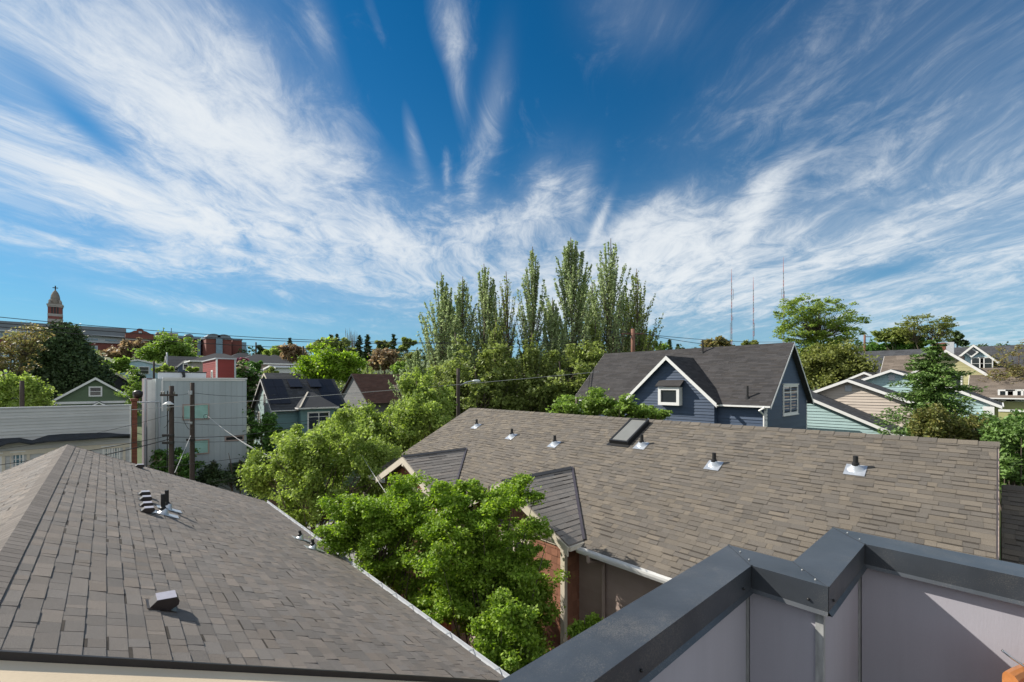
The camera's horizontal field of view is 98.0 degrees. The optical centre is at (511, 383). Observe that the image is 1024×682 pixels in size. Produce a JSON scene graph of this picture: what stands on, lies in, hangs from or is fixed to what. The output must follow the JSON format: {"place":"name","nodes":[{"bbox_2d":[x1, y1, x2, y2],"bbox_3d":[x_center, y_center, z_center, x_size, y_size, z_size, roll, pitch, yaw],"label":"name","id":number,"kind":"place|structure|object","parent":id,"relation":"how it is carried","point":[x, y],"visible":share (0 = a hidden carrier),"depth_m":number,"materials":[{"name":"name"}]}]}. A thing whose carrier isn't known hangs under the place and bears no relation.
{"place":"outdoors","nodes":[
{"label":"outdoors","id":0,"kind":"place"},
{"bbox_2d":[0,404,131,471],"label":"flat roofed building","id":1,"kind":"structure","parent":0,"point":[22,432],"depth_m":29.48,"materials":[{"name":"white"}]},
{"bbox_2d":[0,444,508,681],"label":"shingled house","id":2,"kind":"structure","parent":0,"point":[112,569],"depth_m":5.35,"materials":[{"name":"grey"}]},
{"bbox_2d":[0,0,1023,360],"label":"sky","id":3,"kind":"structure","parent":0,"point":[310,170],"materials":[{"name":"blue"}]},
{"bbox_2d":[99,353,1000,585],"bbox_3d":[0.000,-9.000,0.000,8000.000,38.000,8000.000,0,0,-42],"label":"ground","id":4,"kind":"structure","parent":0,"point":[139,438],"depth_m":53.47,"materials":[{"name":"green plant"}]},
{"bbox_2d":[0,322,54,378],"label":"tree","id":5,"kind":"object","parent":4,"relation":"on","point":[24,352],"visible":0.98,"depth_m":61.84,"materials":[{"name":"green plant"}]},
{"bbox_2d":[0,369,61,406],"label":"tree","id":6,"kind":"object","parent":4,"relation":"on","point":[10,389],"visible":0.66,"depth_m":44.59,"materials":[{"name":"green plant"}]},
{"bbox_2d":[46,286,63,323],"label":"bell tower","id":7,"kind":"structure","parent":4,"relation":"on","point":[55,306],"depth_m":298.49,"materials":[{"name":"brick"}]},
{"bbox_2d":[0,321,125,351],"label":"hospital wing","id":8,"kind":"structure","parent":4,"relation":"on","point":[101,342],"depth_m":291.51,"materials":[{"name":"brown brick"}]},
{"bbox_2d":[6,318,124,399],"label":"tree","id":9,"kind":"object","parent":4,"relation":"on","point":[68,362],"visible":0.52,"depth_m":69.77,"materials":[{"name":"green plant"}]},
{"bbox_2d":[52,377,141,413],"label":"green house","id":10,"kind":"structure","parent":4,"relation":"on","point":[95,391],"depth_m":66.37,"materials":[{"name":"grey"}]},
{"bbox_2d":[104,355,137,372],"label":"tree","id":11,"kind":"object","parent":4,"relation":"on","point":[122,365],"visible":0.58,"depth_m":119.38,"materials":[{"name":"green plant"}]},
{"bbox_2d":[100,337,146,359],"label":"tree","id":12,"kind":"object","parent":4,"relation":"on","point":[121,350],"visible":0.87,"depth_m":167.42,"materials":[{"name":"brown plant"}]},
{"bbox_2d":[109,373,141,399],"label":"black house","id":13,"kind":"structure","parent":4,"relation":"on","point":[119,383],"depth_m":83.73,"materials":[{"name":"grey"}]},
{"bbox_2d":[114,368,141,417],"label":"tree","id":14,"kind":"object","parent":4,"relation":"on","point":[136,386],"visible":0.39,"depth_m":59.61,"materials":[{"name":"green plant"}]},
{"bbox_2d":[130,390,142,463],"bbox_3d":[-27.273,5.236,32.331,0.712,9.528,0.870,0,0,-42],"label":"chimney pipe","id":15,"kind":"object","parent":4,"relation":"on","point":[137,395],"visible":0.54,"depth_m":32.00,"materials":[{"name":"brown metal"}]},
{"bbox_2d":[119,359,161,377],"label":"white house","id":16,"kind":"structure","parent":4,"relation":"on","point":[143,366],"depth_m":128.05,"materials":[{"name":"grey"}]},
{"bbox_2d":[125,330,155,348],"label":"hospital building","id":17,"kind":"structure","parent":4,"relation":"on","point":[146,335],"depth_m":295.44,"materials":[{"name":"brick"}]},
{"bbox_2d":[127,328,200,363],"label":"tree","id":18,"kind":"object","parent":4,"relation":"on","point":[159,350],"visible":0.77,"depth_m":136.65,"materials":[{"name":"green plant"}]},
{"bbox_2d":[160,386,177,474],"bbox_3d":[-20.661,5.208,26.782,0.806,10.184,0.768,0,0,-42],"label":"utility pole","id":19,"kind":"object","parent":4,"relation":"on","point":[170,404],"visible":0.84,"depth_m":26.87,"materials":[{"name":"brown wood"}]},
{"bbox_2d":[147,447,205,478],"bbox_3d":[-25.695,7.600,34.059,3.961,5.424,2.850,0,0,0],"label":"shrub","id":20,"kind":"object","parent":4,"relation":"on","point":[159,457],"visible":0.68,"depth_m":33.62,"materials":[{"name":"green plant"}]},
{"bbox_2d":[164,356,198,371],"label":"dark blue house","id":21,"kind":"structure","parent":4,"relation":"on","point":[177,363],"depth_m":111.66,"materials":[{"name":"grey"}]},
{"bbox_2d":[186,383,194,480],"bbox_3d":[-20.074,5.110,27.943,0.500,10.381,0.406,0,0,0],"label":"utility pole","id":22,"kind":"object","parent":4,"relation":"on","point":[191,392],"visible":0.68,"depth_m":27.90,"materials":[{"name":"brown wood"}]},
{"bbox_2d":[140,371,246,494],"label":"boxy townhouse","id":23,"kind":"structure","parent":4,"relation":"on","point":[209,444],"depth_m":37.44,"materials":[{"name":"paint"}]},
{"bbox_2d":[182,403,208,419],"bbox_3d":[-26.227,2.317,36.928,1.833,1.324,0.090,0,0,-42],"label":"window","id":24,"kind":"structure","parent":23,"relation":"in","point":[200,410],"depth_m":37.00,"materials":[{"name":"teal glass"}]},
{"bbox_2d":[195,439,208,454],"bbox_3d":[-25.991,5.249,37.144,1.192,1.243,0.090,0,0,-42],"label":"window","id":25,"kind":"structure","parent":23,"relation":"in","point":[203,444],"depth_m":37.22,"materials":[{"name":"teal glass"}]},
{"bbox_2d":[184,353,239,371],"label":"hip roofed house","id":26,"kind":"structure","parent":4,"relation":"on","point":[196,362],"depth_m":100.10,"materials":[{"name":"grey"}]},
{"bbox_2d":[201,334,232,355],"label":"hospital building","id":27,"kind":"structure","parent":4,"relation":"on","point":[212,348],"depth_m":320.67,"materials":[{"name":"red brick"}]},
{"bbox_2d":[201,358,236,377],"bbox_3d":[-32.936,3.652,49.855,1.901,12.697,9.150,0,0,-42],"label":"red building","id":28,"kind":"structure","parent":4,"relation":"on","point":[219,367],"depth_m":46.85,"materials":[{"name":"red paint"}]},
{"bbox_2d":[195,444,280,491],"bbox_3d":[-22.382,7.672,36.470,7.297,5.258,4.129,0,0,-5],"label":"hedge","id":29,"kind":"object","parent":4,"relation":"on","point":[205,476],"visible":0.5,"depth_m":36.02,"materials":[{"name":"green plant"}]},
{"bbox_2d":[232,339,245,354],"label":"hospital building","id":30,"kind":"structure","parent":4,"relation":"on","point":[235,349],"depth_m":336.05,"materials":[{"name":"red brick"}]},
{"bbox_2d":[236,359,264,451],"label":"tree","id":31,"kind":"object","parent":4,"relation":"on","point":[253,379],"visible":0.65,"depth_m":55.47,"materials":[{"name":"green plant"}]},
{"bbox_2d":[238,406,287,493],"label":"tree","id":32,"kind":"object","parent":4,"relation":"on","point":[257,427],"visible":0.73,"depth_m":39.67,"materials":[{"name":"green plant"}]},
{"bbox_2d":[245,354,293,377],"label":"hip roofed house","id":33,"kind":"structure","parent":4,"relation":"on","point":[267,360],"depth_m":108.12,"materials":[{"name":"grey"}]},
{"bbox_2d":[262,373,307,378],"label":"grey roofed house","id":34,"kind":"structure","parent":4,"relation":"on","point":[278,375],"depth_m":74.88,"materials":[{"name":"grey"}]},
{"bbox_2d":[278,343,307,365],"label":"tree","id":35,"kind":"object","parent":4,"relation":"on","point":[293,351],"visible":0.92,"depth_m":123.11,"materials":[{"name":"brown plant"}]},
{"bbox_2d":[251,378,345,463],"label":"teal house","id":36,"kind":"structure","parent":4,"relation":"on","point":[329,404],"depth_m":51.28,"materials":[{"name":"grey"}]},
{"bbox_2d":[307,411,329,430],"bbox_3d":[-22.058,4.200,50.777,2.500,2.100,0.080,0,0,-42],"label":"window","id":37,"kind":"structure","parent":36,"relation":"in","point":[320,415],"depth_m":50.53,"materials":[{"name":"white glass"}]},
{"bbox_2d":[235,409,378,526],"bbox_3d":[-10.196,5.777,21.971,7.425,9.055,3.747,0,0,-4],"label":"tree","id":38,"kind":"object","parent":4,"relation":"on","point":[257,480],"visible":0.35,"depth_m":21.42,"materials":[{"name":"green plant"}]},
{"bbox_2d":[305,337,340,354],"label":"tree","id":39,"kind":"object","parent":4,"relation":"on","point":[333,345],"visible":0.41,"depth_m":129.40,"materials":[{"name":"green plant"}]},
{"bbox_2d":[288,336,369,382],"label":"tree","id":40,"kind":"object","parent":4,"relation":"on","point":[328,362],"visible":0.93,"depth_m":75.62,"materials":[{"name":"green plant"}]},
{"bbox_2d":[260,400,407,542],"bbox_3d":[-6.758,5.475,17.587,5.620,9.670,3.712,0,0,-2],"label":"tree","id":41,"kind":"object","parent":4,"relation":"on","point":[309,465],"visible":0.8,"depth_m":17.05,"materials":[{"name":"green plant"}]},
{"bbox_2d":[362,334,373,372],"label":"conifer tree","id":42,"kind":"object","parent":4,"relation":"on","point":[367,349],"visible":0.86,"depth_m":149.61,"materials":[{"name":"green plant"}]},
{"bbox_2d":[341,374,401,441],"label":"brown roofed house","id":43,"kind":"structure","parent":4,"relation":"on","point":[366,384],"depth_m":63.85,"materials":[{"name":"brown"}]},
{"bbox_2d":[308,470,457,623],"bbox_3d":[-2.501,6.174,10.406,4.221,8.275,2.510,0,0,24],"label":"tree","id":44,"kind":"object","parent":4,"relation":"on","point":[367,530],"visible":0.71,"depth_m":10.09,"materials":[{"name":"green plant"}]},
{"bbox_2d":[367,348,400,373],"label":"tree","id":45,"kind":"object","parent":4,"relation":"on","point":[385,358],"visible":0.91,"depth_m":97.06,"materials":[{"name":"brown plant"}]},
{"bbox_2d":[326,387,451,500],"bbox_3d":[-6.419,5.246,22.881,5.964,10.134,6.464,0,0,-42],"label":"tree","id":46,"kind":"object","parent":4,"relation":"on","point":[414,424],"visible":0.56,"depth_m":22.40,"materials":[{"name":"green plant"}]},
{"bbox_2d":[388,347,438,427],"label":"tree","id":47,"kind":"object","parent":4,"relation":"on","point":[415,360],"visible":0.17,"depth_m":49.70,"materials":[{"name":"green plant"}]},
{"bbox_2d":[387,365,457,431],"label":"tree","id":48,"kind":"object","parent":4,"relation":"on","point":[408,385],"visible":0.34,"depth_m":29.73,"materials":[{"name":"green plant"}]},
{"bbox_2d":[416,271,463,385],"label":"poplar tree","id":49,"kind":"object","parent":4,"relation":"on","point":[444,320],"visible":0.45,"depth_m":51.41,"materials":[{"name":"green plant"}]},
{"bbox_2d":[433,334,481,419],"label":"tree","id":50,"kind":"object","parent":4,"relation":"on","point":[449,352],"visible":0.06,"depth_m":45.53,"materials":[{"name":"green plant"}]},
{"bbox_2d":[446,276,479,361],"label":"poplar tree","id":51,"kind":"object","parent":4,"relation":"on","point":[461,302],"visible":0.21,"depth_m":53.84,"materials":[{"name":"green plant"}]},
{"bbox_2d":[456,368,479,416],"bbox_3d":[-3.242,4.580,32.976,1.809,11.440,0.315,0,0,2],"label":"utility pole","id":52,"kind":"object","parent":4,"relation":"on","point":[458,391],"visible":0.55,"depth_m":32.91,"materials":[{"name":"brown wood"}]},
{"bbox_2d":[422,335,537,419],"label":"tree","id":53,"kind":"object","parent":4,"relation":"on","point":[473,393],"visible":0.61,"depth_m":43.10,"materials":[{"name":"green plant"}]},
{"bbox_2d":[459,267,508,405],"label":"poplar tree","id":54,"kind":"object","parent":4,"relation":"on","point":[484,312],"visible":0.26,"depth_m":51.47,"materials":[{"name":"green plant"}]},
{"bbox_2d":[407,471,570,660],"bbox_3d":[-0.360,6.065,9.225,3.500,8.490,2.324,0,0,-7],"label":"tree","id":55,"kind":"object","parent":4,"relation":"on","point":[489,560],"visible":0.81,"depth_m":8.86,"materials":[{"name":"green plant"}]},
{"bbox_2d":[469,322,516,408],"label":"tree","id":56,"kind":"object","parent":4,"relation":"on","point":[493,336],"visible":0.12,"depth_m":46.38,"materials":[{"name":"green plant"}]},
{"bbox_2d":[473,303,518,387],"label":"poplar tree","id":57,"kind":"object","parent":4,"relation":"on","point":[494,312],"visible":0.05,"depth_m":55.61,"materials":[{"name":"green plant"}]},
{"bbox_2d":[3,344,998,390],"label":"undergrowth","id":58,"kind":"object","parent":4,"relation":"on","point":[340,384],"depth_m":176.78,"materials":[{"name":"green plant"}]},
{"bbox_2d":[466,584,548,674],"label":"tree","id":59,"kind":"object","parent":4,"relation":"on","point":[504,629],"visible":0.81,"depth_m":7.39,"materials":[{"name":"green plant"}]},
{"bbox_2d":[492,274,523,395],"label":"poplar tree","id":60,"kind":"object","parent":4,"relation":"on","point":[507,338],"visible":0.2,"depth_m":53.88,"materials":[{"name":"green plant"}]},
{"bbox_2d":[509,333,554,412],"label":"poplar tree","id":61,"kind":"object","parent":4,"relation":"on","point":[529,360],"visible":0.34,"depth_m":45.09,"materials":[{"name":"green plant"}]},
{"bbox_2d":[515,246,549,408],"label":"poplar tree","id":62,"kind":"object","parent":4,"relation":"on","point":[528,327],"visible":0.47,"depth_m":52.63,"materials":[{"name":"green plant"}]},
{"bbox_2d":[535,297,568,406],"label":"poplar tree","id":63,"kind":"object","parent":4,"relation":"on","point":[553,326],"visible":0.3,"depth_m":49.54,"materials":[{"name":"green plant"}]},
{"bbox_2d":[507,339,606,412],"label":"tree","id":64,"kind":"object","parent":4,"relation":"on","point":[584,364],"visible":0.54,"depth_m":43.98,"materials":[{"name":"green plant"}]},
{"bbox_2d":[539,237,607,383],"bbox_3d":[6.965,-3.555,51.899,8.261,27.160,8.364,0,0,-42],"label":"poplar tree","id":65,"kind":"object","parent":4,"relation":"on","point":[570,292],"visible":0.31,"depth_m":51.29,"materials":[{"name":"green plant"}]},
{"bbox_2d":[545,386,617,415],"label":"tree","id":66,"kind":"object","parent":4,"relation":"on","point":[566,404],"visible":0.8,"depth_m":20.59,"materials":[{"name":"green plant"}]},
{"bbox_2d":[565,612,603,638],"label":"tree","id":67,"kind":"object","parent":4,"relation":"on","point":[575,628],"visible":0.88,"depth_m":8.46,"materials":[{"name":"green plant"}]},
{"bbox_2d":[568,321,605,380],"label":"poplar tree","id":68,"kind":"object","parent":4,"relation":"on","point":[592,330],"visible":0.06,"depth_m":49.84,"materials":[{"name":"green plant"}]},
{"bbox_2d":[568,285,607,378],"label":"poplar tree","id":69,"kind":"object","parent":4,"relation":"on","point":[593,312],"visible":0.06,"depth_m":56.31,"materials":[{"name":"green plant"}]},
{"bbox_2d":[580,238,642,353],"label":"poplar tree","id":70,"kind":"object","parent":4,"relation":"on","point":[613,319],"visible":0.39,"depth_m":53.36,"materials":[{"name":"green plant"}]},
{"bbox_2d":[202,341,1022,360],"bbox_3d":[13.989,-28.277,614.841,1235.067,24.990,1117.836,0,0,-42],"label":"distant woods","id":71,"kind":"object","parent":4,"relation":"on","point":[402,356],"visible":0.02,"depth_m":349.82,"materials":[{"name":"green plant"}]},
{"bbox_2d":[594,393,656,418],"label":"tree","id":72,"kind":"object","parent":4,"relation":"on","point":[628,407],"visible":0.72,"depth_m":19.92,"materials":[{"name":"green plant"}]},
{"bbox_2d":[622,329,643,351],"bbox_3d":[12.507,2.304,46.000,2.203,15.992,0.483,0,0,3],"label":"utility pole","id":73,"kind":"object","parent":4,"relation":"on","point":[633,333],"visible":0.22,"depth_m":45.84,"materials":[{"name":"brown wood"}]},
{"bbox_2d":[0,317,618,342],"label":"power line","id":74,"kind":"object","parent":73,"relation":"attached to","point":[281,338],"visible":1,"depth_m":29.27,"materials":[{"name":"metal"}]},
{"bbox_2d":[0,323,628,343],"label":"power line","id":75,"kind":"object","parent":73,"relation":"attached to","point":[289,341],"visible":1,"depth_m":29.14,"materials":[{"name":"metal"}]},
{"bbox_2d":[2,327,638,350],"bbox_3d":[-8.242,-3.762,32.800,50.721,2.858,0.044,0,0,-31],"label":"power line","id":76,"kind":"object","parent":73,"relation":"attached to","point":[276,347],"visible":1,"depth_m":27.62,"materials":[{"name":"metal"}]},
{"bbox_2d":[618,269,664,352],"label":"poplar tree","id":77,"kind":"object","parent":4,"relation":"on","point":[637,315],"visible":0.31,"depth_m":55.44,"materials":[{"name":"green plant"}]},
{"bbox_2d":[640,406,673,419],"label":"tree","id":78,"kind":"object","parent":4,"relation":"on","point":[658,414],"visible":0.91,"depth_m":19.70,"materials":[{"name":"green plant"}]},
{"bbox_2d":[368,408,999,651],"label":"shingled house","id":79,"kind":"structure","parent":4,"relation":"on","point":[633,509],"depth_m":9.62,"materials":[{"name":"grey"}]},
{"bbox_2d":[575,340,813,429],"bbox_3d":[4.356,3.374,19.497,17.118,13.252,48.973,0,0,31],"label":"navy house","id":80,"kind":"structure","parent":4,"relation":"on","point":[764,385],"depth_m":30.26,"materials":[{"name":"blue wood"}]},
{"bbox_2d":[0,372,592,418],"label":"power line","id":81,"kind":"object","parent":80,"relation":"attached to","point":[269,399],"visible":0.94,"depth_m":27.68,"materials":[{"name":"metal"}]},
{"bbox_2d":[655,380,683,405],"bbox_3d":[10.845,0.597,30.574,0.650,1.728,1.827,0,0,-42],"label":"bay window","id":82,"kind":"structure","parent":80,"relation":"in","point":[669,391],"depth_m":30.40,"materials":[{"name":"white glass"}]},
{"bbox_2d":[782,384,798,415],"bbox_3d":[18.661,1.040,29.776,3.231,2.120,0.150,0,0,-42],"label":"window","id":83,"kind":"structure","parent":80,"relation":"in","point":[785,386],"depth_m":29.69,"materials":[{"name":"white glass"}]},
{"bbox_2d":[699,335,735,347],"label":"tree","id":84,"kind":"object","parent":4,"relation":"on","point":[721,343],"visible":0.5,"depth_m":118.33,"materials":[{"name":"green plant"}]},
{"bbox_2d":[499,527,1023,681],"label":"townhouse","id":85,"kind":"structure","parent":4,"relation":"on","point":[833,604],"depth_m":1.92,"materials":[{"name":"metal"}]},
{"bbox_2d":[1001,650,1023,681],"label":"patio chair","id":86,"kind":"object","parent":85,"relation":"on","point":[1014,674],"visible":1,"depth_m":1.66,"materials":[{"name":"brown wood"}]},
{"bbox_2d":[771,293,873,389],"bbox_3d":[40.114,-1.841,57.648,12.638,19.589,7.592,0,0,-10],"label":"tree","id":87,"kind":"object","parent":4,"relation":"on","point":[811,324],"visible":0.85,"depth_m":57.19,"materials":[{"name":"green plant"}]},
{"bbox_2d":[797,338,881,388],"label":"tree","id":88,"kind":"object","parent":4,"relation":"on","point":[834,363],"visible":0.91,"depth_m":52.59,"materials":[{"name":"green plant"}]},
{"bbox_2d":[807,389,905,435],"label":"teal house","id":89,"kind":"structure","parent":4,"relation":"on","point":[825,413],"depth_m":32.69,"materials":[{"name":"grey"}]},
{"bbox_2d":[812,379,928,427],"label":"cream house","id":90,"kind":"structure","parent":4,"relation":"on","point":[865,396],"depth_m":34.57,"materials":[{"name":"grey"}]},
{"bbox_2d":[859,338,897,350],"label":"tree","id":91,"kind":"object","parent":4,"relation":"on","point":[872,346],"visible":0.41,"depth_m":103.14,"materials":[{"name":"green plant"}]},
{"bbox_2d":[870,326,908,349],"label":"tree","id":92,"kind":"object","parent":4,"relation":"on","point":[888,335],"visible":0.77,"depth_m":99.76,"materials":[{"name":"green plant"}]},
{"bbox_2d":[861,369,919,392],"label":"teal house","id":93,"kind":"structure","parent":4,"relation":"on","point":[883,378],"depth_m":39.44,"materials":[{"name":"grey"}]},
{"bbox_2d":[893,335,928,349],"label":"tree","id":94,"kind":"object","parent":4,"relation":"on","point":[901,346],"visible":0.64,"depth_m":97.48,"materials":[{"name":"green plant"}]},
{"bbox_2d":[892,313,958,348],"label":"tree","id":95,"kind":"object","parent":4,"relation":"on","point":[925,330],"visible":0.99,"depth_m":94.03,"materials":[{"name":"green plant"}]},
{"bbox_2d":[880,343,992,384],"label":"yellow house","id":96,"kind":"structure","parent":4,"relation":"on","point":[894,362],"depth_m":43.40,"materials":[{"name":"beige"}]},
{"bbox_2d":[906,402,969,439],"bbox_3d":[17.561,5.513,18.520,1.869,9.596,1.740,0,0,3],"label":"shrub","id":97,"kind":"object","parent":4,"relation":"on","point":[934,422],"visible":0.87,"depth_m":18.15,"materials":[{"name":"green plant"}]},
{"bbox_2d":[871,338,1006,438],"bbox_3d":[21.683,3.909,23.131,5.366,12.583,5.793,0,0,-42],"label":"conifer tree","id":98,"kind":"object","parent":4,"relation":"on","point":[933,382],"visible":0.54,"depth_m":22.70,"materials":[{"name":"green plant"}]},
{"bbox_2d":[858,342,1023,372],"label":"pale blue house","id":99,"kind":"structure","parent":4,"relation":"on","point":[976,356],"depth_m":56.87,"materials":[{"name":"grey"}]},
{"bbox_2d":[947,331,969,346],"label":"tree","id":100,"kind":"object","parent":4,"relation":"on","point":[958,341],"visible":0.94,"depth_m":109.53,"materials":[{"name":"green plant"}]},
{"bbox_2d":[946,407,991,440],"bbox_3d":[19.029,5.627,18.537,2.428,9.368,2.198,0,0,-42],"label":"shrub","id":101,"kind":"object","parent":4,"relation":"on","point":[972,424],"visible":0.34,"depth_m":18.20,"materials":[{"name":"green plant"}]},
{"bbox_2d":[945,385,1003,418],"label":"teal house","id":102,"kind":"structure","parent":4,"relation":"on","point":[985,403],"depth_m":33.43,"materials":[{"name":"grey"}]},
{"bbox_2d":[968,367,1023,485],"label":"house","id":103,"kind":"structure","parent":4,"relation":"on","point":[1008,394],"depth_m":38.77,"materials":[{"name":"beige"}]},
{"bbox_2d":[977,414,1023,509],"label":"shrub","id":104,"kind":"object","parent":4,"relation":"on","point":[1011,466],"visible":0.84,"depth_m":16.79,"materials":[{"name":"green plant"}]},
{"bbox_2d":[978,340,1023,383],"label":"tree","id":105,"kind":"object","parent":4,"relation":"on","point":[1012,371],"visible":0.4,"depth_m":40.06,"materials":[{"name":"green plant"}]},
{"bbox_2d":[978,408,1023,492],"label":"shrub","id":106,"kind":"object","parent":4,"relation":"on","point":[1016,412],"visible":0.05,"depth_m":26.01,"materials":[{"name":"green plant"}]},
{"bbox_2d":[998,409,1023,526],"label":"board fence","id":107,"kind":"object","parent":4,"relation":"on","point":[1002,413],"visible":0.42,"depth_m":30.94,"materials":[{"name":"beige wood"}]},
{"bbox_2d":[1001,484,1023,564],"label":"house wing","id":108,"kind":"structure","parent":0,"point":[1012,523],"depth_m":7.48,"materials":[{"name":"grey"}]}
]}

